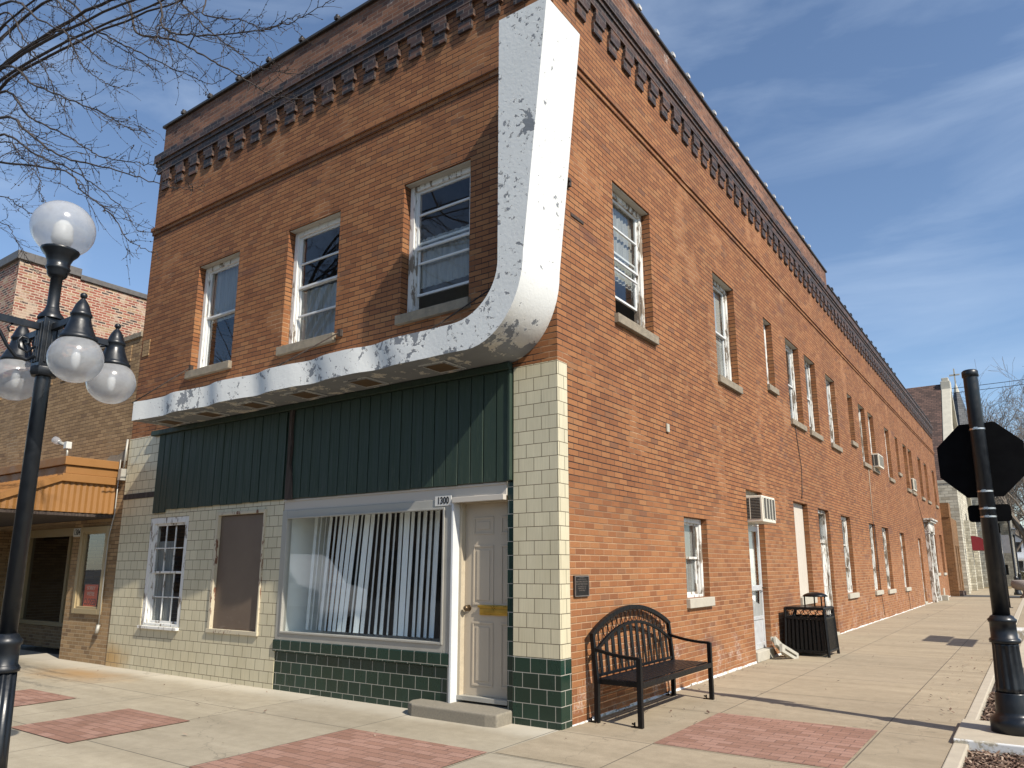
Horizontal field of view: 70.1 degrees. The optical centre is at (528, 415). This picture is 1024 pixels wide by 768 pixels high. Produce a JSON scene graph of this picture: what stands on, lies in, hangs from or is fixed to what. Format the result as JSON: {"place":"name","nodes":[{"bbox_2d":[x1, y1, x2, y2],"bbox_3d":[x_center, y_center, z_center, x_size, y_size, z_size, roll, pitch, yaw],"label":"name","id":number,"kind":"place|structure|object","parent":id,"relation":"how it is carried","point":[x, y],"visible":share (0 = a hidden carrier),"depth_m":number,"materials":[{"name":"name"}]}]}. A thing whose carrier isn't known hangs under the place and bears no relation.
{"place":"outdoors","nodes":[
{"label":"outdoors","id":0,"kind":"place"},
{"bbox_2d":[20,644,59,654],"bbox_3d":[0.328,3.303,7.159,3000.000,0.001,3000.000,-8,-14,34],"label":"ground","id":1,"kind":"structure","parent":0,"point":[40,649],"depth_m":16.40,"materials":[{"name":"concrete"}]},
{"bbox_2d":[942,598,1023,767],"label":"kerb","id":2,"kind":"structure","parent":1,"relation":"on","point":[956,755],"depth_m":8.15,"materials":[{"name":"concrete"}]},
{"bbox_2d":[959,357,1023,546],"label":"bare tree","id":3,"kind":"object","parent":1,"relation":"on","point":[1017,524],"visible":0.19,"depth_m":66.43,"materials":[{"name":"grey plant"}]},
{"bbox_2d":[962,684,1023,767],"bbox_3d":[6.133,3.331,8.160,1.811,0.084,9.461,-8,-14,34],"label":"bark mulch","id":4,"kind":"object","parent":1,"relation":"on","point":[983,759],"visible":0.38,"depth_m":6.20,"materials":[{"name":"brown gravel"}]},
{"bbox_2d":[953,719,1023,758],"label":"kerb","id":5,"kind":"structure","parent":4,"relation":"on","point":[979,735],"depth_m":6.57,"materials":[{"name":"concrete"}]},
{"bbox_2d":[961,369,1023,736],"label":"sign post","id":6,"kind":"object","parent":5,"relation":"on","point":[1007,717],"visible":1,"depth_m":7.02,"materials":[{"name":"black metal"}]},
{"bbox_2d":[937,422,1023,497],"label":"stop sign","id":7,"kind":"object","parent":6,"relation":"attached to","point":[1005,447],"visible":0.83,"depth_m":7.41,"materials":[{"name":"black metal"}]},
{"bbox_2d":[968,504,1011,521],"bbox_3d":[4.615,0.981,7.299,0.370,0.170,0.005,-8,-14,34],"label":"sign plate","id":8,"kind":"object","parent":6,"relation":"attached to","point":[1004,512],"visible":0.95,"depth_m":7.26,"materials":[{"name":"black metal"}]},
{"bbox_2d":[1019,639,1023,671],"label":"planter wall","id":9,"kind":"structure","parent":4,"relation":"on","point":[1021,646],"depth_m":11.52,"materials":[{"name":"concrete"}]},
{"bbox_2d":[981,391,1023,518],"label":"bare tree","id":10,"kind":"object","parent":1,"relation":"on","point":[1017,503],"visible":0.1,"depth_m":57.07,"materials":[{"name":"grey plant"}]},
{"bbox_2d":[7,650,582,767],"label":"front sidewalk","id":11,"kind":"structure","parent":0,"point":[212,732],"depth_m":7.58,"materials":[{"name":"concrete"}]},
{"bbox_2d":[14,689,74,705],"bbox_3d":[-6.400,3.483,8.944,1.260,0.001,1.050,-8,-14,34],"label":"paver inset","id":12,"kind":"object","parent":11,"relation":"on","point":[27,696],"visible":0.67,"depth_m":9.06,"materials":[{"name":"red brick"}]},
{"bbox_2d":[0,200,135,767],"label":"street lamp","id":13,"kind":"object","parent":11,"relation":"on","point":[49,337],"visible":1,"depth_m":4.95,"materials":[{"name":"black metal"}]},
{"bbox_2d":[0,249,146,374],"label":"old brick building","id":14,"kind":"structure","parent":11,"relation":"on","point":[24,292],"depth_m":18.77,"materials":[{"name":"brick"}]},
{"bbox_2d":[0,331,150,664],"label":"tan brick building","id":15,"kind":"structure","parent":11,"relation":"on","point":[81,485],"depth_m":13.41,"materials":[{"name":"brick"}]},
{"bbox_2d":[51,436,71,455],"bbox_3d":[-7.988,0.549,12.455,0.486,0.411,0.150,-8,-14,34],"label":"flood light","id":16,"kind":"object","parent":15,"relation":"on","point":[57,441],"visible":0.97,"depth_m":12.42,"materials":[{"name":"metal"}]},
{"bbox_2d":[73,528,80,536],"bbox_3d":[-8.284,2.156,13.402,0.280,0.150,0.011,-8,-14,34],"label":"house number","id":17,"kind":"object","parent":15,"relation":"attached to","point":[77,532],"visible":1,"depth_m":13.40,"materials":[{"name":"black"}]},
{"bbox_2d":[83,584,98,606],"bbox_3d":[-7.723,3.193,12.870,0.470,0.400,0.010,-8,-14,34],"label":"closed sign","id":18,"kind":"object","parent":15,"relation":"attached to","point":[90,594],"visible":0.99,"depth_m":12.87,"materials":[{"name":"red plastic"}]},
{"bbox_2d":[71,526,110,614],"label":"shop window","id":19,"kind":"structure","parent":15,"relation":"in","point":[76,608],"depth_m":13.01,"materials":[{"name":"beige wood"}]},
{"bbox_2d":[11,708,189,742],"bbox_3d":[-4.395,3.179,7.514,1.240,0.001,1.200,-8,-14,34],"label":"paver inset","id":20,"kind":"object","parent":11,"relation":"on","point":[75,729],"visible":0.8,"depth_m":7.47,"materials":[{"name":"red brick"}]},
{"bbox_2d":[0,0,340,282],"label":"street tree","id":21,"kind":"object","parent":11,"relation":"on","point":[28,48],"visible":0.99,"depth_m":8.57,"materials":[{"name":"brown plant"}]},
{"bbox_2d":[190,728,485,767],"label":"paver inset","id":22,"kind":"object","parent":11,"relation":"on","point":[360,749],"visible":1,"depth_m":6.25,"materials":[{"name":"red brick"}]},
{"bbox_2d":[0,0,1023,526],"label":"sky","id":23,"kind":"structure","parent":0,"point":[890,133],"materials":[{"name":"blue"}]},
{"bbox_2d":[496,724,900,767],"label":"corner sidewalk","id":24,"kind":"structure","parent":0,"point":[585,746],"depth_m":6.26,"materials":[{"name":"concrete"}]},
{"bbox_2d":[581,597,1021,767],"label":"side sidewalk","id":25,"kind":"structure","parent":0,"point":[867,690],"depth_m":9.59,"materials":[{"name":"concrete"}]},
{"bbox_2d":[18,614,991,767],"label":"leaf litter","id":26,"kind":"object","parent":25,"relation":"on","point":[950,708],"visible":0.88,"depth_m":8.55,"materials":[{"name":"brown plant"}]},
{"bbox_2d":[588,604,714,728],"bbox_3d":[1.436,2.756,8.318,0.621,1.140,2.024,-8,-14,34],"label":"park bench","id":27,"kind":"object","parent":25,"relation":"on","point":[653,673],"visible":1,"depth_m":8.17,"materials":[{"name":"black metal"}]},
{"bbox_2d":[654,713,877,767],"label":"paver inset","id":28,"kind":"object","parent":25,"relation":"on","point":[820,745],"visible":1,"depth_m":6.75,"materials":[{"name":"red brick"}]},
{"bbox_2d":[770,636,786,656],"bbox_3d":[4.452,4.114,12.913,0.155,0.412,0.575,-10,-16,40],"label":"metal panel","id":29,"kind":"object","parent":25,"relation":"on","point":[775,640],"visible":0.53,"depth_m":12.77,"materials":[{"name":"white metal"}]},
{"bbox_2d":[779,643,798,658],"bbox_3d":[4.543,4.140,12.706,0.538,0.342,0.084,9,-15,-38],"label":"slotted casing","id":30,"kind":"object","parent":25,"relation":"on","point":[788,652],"visible":0.89,"depth_m":12.66,"materials":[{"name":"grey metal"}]},
{"bbox_2d":[783,592,839,657],"bbox_3d":[5.207,3.841,13.488,0.803,1.113,0.803,-8,-14,34],"label":"litter bin","id":31,"kind":"object","parent":25,"relation":"on","point":[813,633],"visible":0.95,"depth_m":13.23,"materials":[{"name":"black metal"}]},
{"bbox_2d":[999,533,1012,607],"bbox_3d":[18.675,6.037,28.421,0.370,2.851,0.200,-8,-14,34],"label":"parking sign","id":32,"kind":"object","parent":25,"relation":"on","point":[1005,544],"visible":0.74,"depth_m":28.63,"materials":[{"name":"grey metal"}]},
{"bbox_2d":[950,586,1022,597],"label":"sidewalk","id":33,"kind":"structure","parent":0,"point":[984,591],"depth_m":44.83,"materials":[{"name":"concrete"}]},
{"bbox_2d":[105,0,949,729],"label":"brick building","id":34,"kind":"structure","parent":33,"relation":"on","point":[541,292],"depth_m":10.41,"materials":[{"name":"brick"}]},
{"bbox_2d":[137,516,188,630],"bbox_3d":[-5.746,2.501,11.599,1.112,1.740,0.188,-8,-14,34],"label":"window","id":35,"kind":"structure","parent":34,"relation":"in","point":[160,573],"depth_m":11.73,"materials":[{"name":"white paint"}]},
{"bbox_2d":[184,252,239,379],"bbox_3d":[-5.127,-1.626,12.109,1.220,2.004,0.317,-8,-14,34],"label":"window","id":36,"kind":"structure","parent":34,"relation":"in","point":[219,302],"depth_m":12.37,"materials":[{"name":"white paint"}]},
{"bbox_2d":[205,509,266,635],"bbox_3d":[-4.191,2.259,10.538,1.205,1.737,0.110,-8,-14,34],"label":"boarded window","id":37,"kind":"structure","parent":34,"relation":"in","point":[238,550],"depth_m":10.55,"materials":[{"name":"brown wood"}]},
{"bbox_2d":[276,212,340,355],"bbox_3d":[-3.146,-1.908,10.785,1.240,2.005,0.314,-8,-14,34],"label":"window","id":38,"kind":"structure","parent":34,"relation":"in","point":[312,317],"depth_m":10.94,"materials":[{"name":"white paint"}]},
{"bbox_2d":[275,500,449,653],"bbox_3d":[-1.930,1.982,9.445,3.060,1.865,0.795,-8,-14,34],"label":"display window","id":39,"kind":"structure","parent":34,"relation":"in","point":[298,526],"depth_m":9.85,"materials":[{"name":"metal"}]},
{"bbox_2d":[305,510,439,637],"bbox_3d":[-2.067,2.011,9.470,2.409,1.589,0.060,-8,-14,34],"label":"vertical blind","id":40,"kind":"object","parent":34,"relation":"hanging from","point":[402,629],"visible":0.93,"depth_m":9.40,"materials":[{"name":"plastic"}]},
{"bbox_2d":[395,160,470,325],"bbox_3d":[-1.148,-2.194,9.449,1.220,2.005,0.316,-8,-14,34],"label":"window","id":41,"kind":"structure","parent":34,"relation":"in","point":[444,257],"depth_m":9.59,"materials":[{"name":"white paint"}]},
{"bbox_2d":[435,495,451,505],"bbox_3d":[-0.993,1.000,8.511,0.250,0.115,0.011,-8,-14,34],"label":"house number","id":42,"kind":"object","parent":34,"relation":"attached to","point":[442,500],"visible":1,"depth_m":8.51,"materials":[{"name":"white plastic"}]},
{"bbox_2d":[463,502,507,698],"bbox_3d":[-0.355,2.013,8.039,0.915,2.090,0.131,-8,-14,34],"label":"shop door","id":43,"kind":"structure","parent":34,"relation":"in","point":[486,564],"depth_m":8.13,"materials":[{"name":"beige paint"}]},
{"bbox_2d":[573,575,588,596],"bbox_3d":[0.568,1.830,7.807,0.027,0.225,0.305,-8,-14,34],"label":"wall plaque","id":44,"kind":"object","parent":34,"relation":"attached to","point":[580,585],"depth_m":7.79,"materials":[{"name":"brown metal"}]},
{"bbox_2d":[612,182,658,345],"bbox_3d":[1.358,-2.042,10.015,0.317,2.004,1.220,-8,-14,34],"label":"window","id":45,"kind":"structure","parent":34,"relation":"in","point":[627,234],"depth_m":10.32,"materials":[{"name":"white paint"}]},
{"bbox_2d":[684,518,714,608],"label":"window","id":46,"kind":"structure","parent":34,"relation":"in","point":[692,527],"depth_m":10.88,"materials":[{"name":"white paint"}]},
{"bbox_2d":[712,273,742,394],"bbox_3d":[3.420,-1.430,12.971,0.312,2.004,1.150,-8,-14,34],"label":"window","id":47,"kind":"structure","parent":34,"relation":"in","point":[724,376],"depth_m":13.31,"materials":[{"name":"white paint"}]},
{"bbox_2d":[748,523,765,649],"bbox_3d":[3.976,2.797,12.943,0.196,2.900,0.940,-8,-14,34],"label":"screen door","id":48,"kind":"structure","parent":34,"relation":"in","point":[758,608],"depth_m":13.13,"materials":[{"name":"metal"}]},
{"bbox_2d":[746,495,775,523],"bbox_3d":[4.040,1.697,13.022,0.533,0.455,0.769,-8,-14,34],"label":"air conditioner","id":49,"kind":"object","parent":34,"relation":"attached to","point":[760,509],"visible":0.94,"depth_m":12.69,"materials":[{"name":"beige metal"}]},
{"bbox_2d":[763,319,778,395],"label":"window","id":50,"kind":"structure","parent":34,"relation":"in","point":[771,388],"depth_m":15.26,"materials":[{"name":"white paint"}]},
{"bbox_2d":[785,339,806,431],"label":"window","id":51,"kind":"structure","parent":34,"relation":"in","point":[789,347],"depth_m":17.00,"materials":[{"name":"white paint"}]},
{"bbox_2d":[793,503,817,604],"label":"boarded window","id":52,"kind":"structure","parent":34,"relation":"in","point":[798,513],"depth_m":15.74,"materials":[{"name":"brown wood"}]},
{"bbox_2d":[804,356,823,441],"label":"window","id":53,"kind":"structure","parent":34,"relation":"in","point":[807,362],"depth_m":18.27,"materials":[{"name":"white paint"}]},
{"bbox_2d":[818,510,839,634],"bbox_3d":[6.972,3.695,17.173,0.220,2.915,1.100,-8,-14,34],"label":"side door","id":54,"kind":"structure","parent":34,"relation":"in","point":[824,542],"depth_m":17.51,"materials":[{"name":"white paint"}]},
{"bbox_2d":[825,375,842,452],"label":"window","id":55,"kind":"structure","parent":34,"relation":"in","point":[833,445],"depth_m":20.04,"materials":[{"name":"white paint"}]},
{"bbox_2d":[841,516,859,598],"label":"window","id":56,"kind":"structure","parent":34,"relation":"in","point":[843,519],"depth_m":19.62,"materials":[{"name":"white paint"}]},
{"bbox_2d":[847,394,858,447],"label":"window","id":57,"kind":"structure","parent":34,"relation":"in","point":[853,443],"depth_m":21.55,"materials":[{"name":"white paint"}]},
{"bbox_2d":[858,404,871,469],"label":"window","id":58,"kind":"structure","parent":34,"relation":"in","point":[865,464],"depth_m":23.52,"materials":[{"name":"white paint"}]},
{"bbox_2d":[867,413,879,474],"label":"window","id":59,"kind":"structure","parent":34,"relation":"in","point":[875,470],"depth_m":24.77,"materials":[{"name":"white paint"}]},
{"bbox_2d":[869,524,883,594],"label":"window","id":60,"kind":"structure","parent":34,"relation":"in","point":[879,592],"depth_m":22.68,"materials":[{"name":"white paint"}]},
{"bbox_2d":[871,453,883,469],"bbox_3d":[11.506,1.560,24.279,0.463,0.440,0.889,-8,-14,34],"label":"air conditioner","id":61,"kind":"object","parent":34,"relation":"attached to","point":[877,461],"visible":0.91,"depth_m":23.90,"materials":[{"name":"beige metal"}]},
{"bbox_2d":[882,528,896,593],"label":"window","id":62,"kind":"structure","parent":34,"relation":"in","point":[891,591],"depth_m":24.65,"materials":[{"name":"white paint"}]},
{"bbox_2d":[884,428,895,482],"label":"window","id":63,"kind":"structure","parent":34,"relation":"in","point":[892,480],"depth_m":27.16,"materials":[{"name":"white paint"}]},
{"bbox_2d":[900,533,911,590],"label":"window","id":64,"kind":"structure","parent":34,"relation":"in","point":[907,588],"depth_m":27.55,"materials":[{"name":"white paint"}]},
{"bbox_2d":[911,478,916,491],"bbox_3d":[16.671,3.053,31.782,0.353,0.520,0.829,-8,-14,34],"label":"air conditioner","id":65,"kind":"object","parent":34,"relation":"attached to","point":[914,484],"visible":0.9,"depth_m":31.44,"materials":[{"name":"beige metal"}]},
{"bbox_2d":[918,539,927,604],"bbox_3d":[16.755,6.675,31.164,0.220,2.755,0.880,-8,-14,34],"label":"side door","id":66,"kind":"structure","parent":34,"relation":"in","point":[926,602],"depth_m":31.38,"materials":[{"name":"white paint"}]},
{"bbox_2d":[906,369,988,593],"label":"stone church","id":67,"kind":"structure","parent":33,"relation":"on","point":[942,407],"depth_m":48.82,"materials":[{"name":"stone"}]},
{"bbox_2d":[940,503,966,595],"bbox_3d":[21.608,8.003,42.865,6.600,5.100,3.880,-8,-14,34],"label":"brick annex","id":68,"kind":"object","parent":33,"relation":"on","point":[953,559],"visible":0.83,"depth_m":39.89,"materials":[{"name":"brown brick"}]},
{"bbox_2d":[955,595,1019,597],"bbox_3d":[24.048,9.824,39.658,4.740,0.001,2.900,-8,-14,34],"label":"street crossing","id":69,"kind":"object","parent":33,"relation":"on","point":[983,596],"visible":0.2,"depth_m":38.78,"materials":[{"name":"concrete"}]},
{"bbox_2d":[998,520,1017,585],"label":"grey stone hall","id":70,"kind":"structure","parent":33,"relation":"on","point":[1003,527],"depth_m":58.76,"materials":[{"name":"stone"}]},
{"bbox_2d":[998,523,1008,574],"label":"window","id":71,"kind":"structure","parent":70,"relation":"in","point":[1006,566],"depth_m":58.73,"materials":[{"name":"black glass"}]},
{"bbox_2d":[995,400,1023,526],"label":"bare tree","id":72,"kind":"object","parent":33,"relation":"on","point":[1019,518],"visible":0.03,"depth_m":78.13,"materials":[{"name":"grey plant"}]},
{"bbox_2d":[1006,521,1021,594],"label":"street lamp","id":73,"kind":"object","parent":33,"relation":"on","point":[1017,592],"visible":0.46,"depth_m":41.05,"materials":[{"name":"black metal"}]},
{"bbox_2d":[1007,483,1023,550],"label":"bare tree","id":74,"kind":"object","parent":33,"relation":"on","point":[1021,542],"visible":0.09,"depth_m":90.71,"materials":[{"name":"grey plant"}]},
{"bbox_2d":[1011,527,1021,579],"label":"street lamp","id":75,"kind":"object","parent":33,"relation":"on","point":[1013,530],"visible":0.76,"depth_m":59.52,"materials":[{"name":"grey metal"}]},
{"bbox_2d":[1010,429,1023,536],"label":"bare tree","id":76,"kind":"object","parent":33,"relation":"on","point":[1016,532],"visible":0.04,"depth_m":109.92,"materials":[{"name":"grey plant"}]},
{"bbox_2d":[1015,534,1023,571],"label":"white house","id":77,"kind":"structure","parent":33,"relation":"on","point":[1020,551],"depth_m":105.23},
{"bbox_2d":[1018,561,1023,570],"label":"window","id":78,"kind":"structure","parent":77,"relation":"in","point":[1021,567],"depth_m":104.95,"materials":[{"name":"black glass"}]},
{"bbox_2d":[952,379,1023,392],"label":"overhead wire","id":79,"kind":"object","parent":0,"point":[992,383],"visible":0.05,"depth_m":53.42,"materials":[{"name":"black metal"}]},
{"bbox_2d":[1017,606,1023,645],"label":"pavement","id":80,"kind":"structure","parent":0,"point":[1020,623],"depth_m":21.56,"materials":[{"name":"concrete"}]},
{"bbox_2d":[1011,580,1023,597],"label":"stone urn","id":81,"kind":"object","parent":80,"relation":"on","point":[1017,584],"visible":0.98,"depth_m":36.76,"materials":[{"name":"grey stone"}]},
{"bbox_2d":[1017,627,1023,641],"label":"concrete block","id":82,"kind":"structure","parent":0,"point":[1020,631],"depth_m":15.44,"materials":[{"name":"white paint"}]}
]}

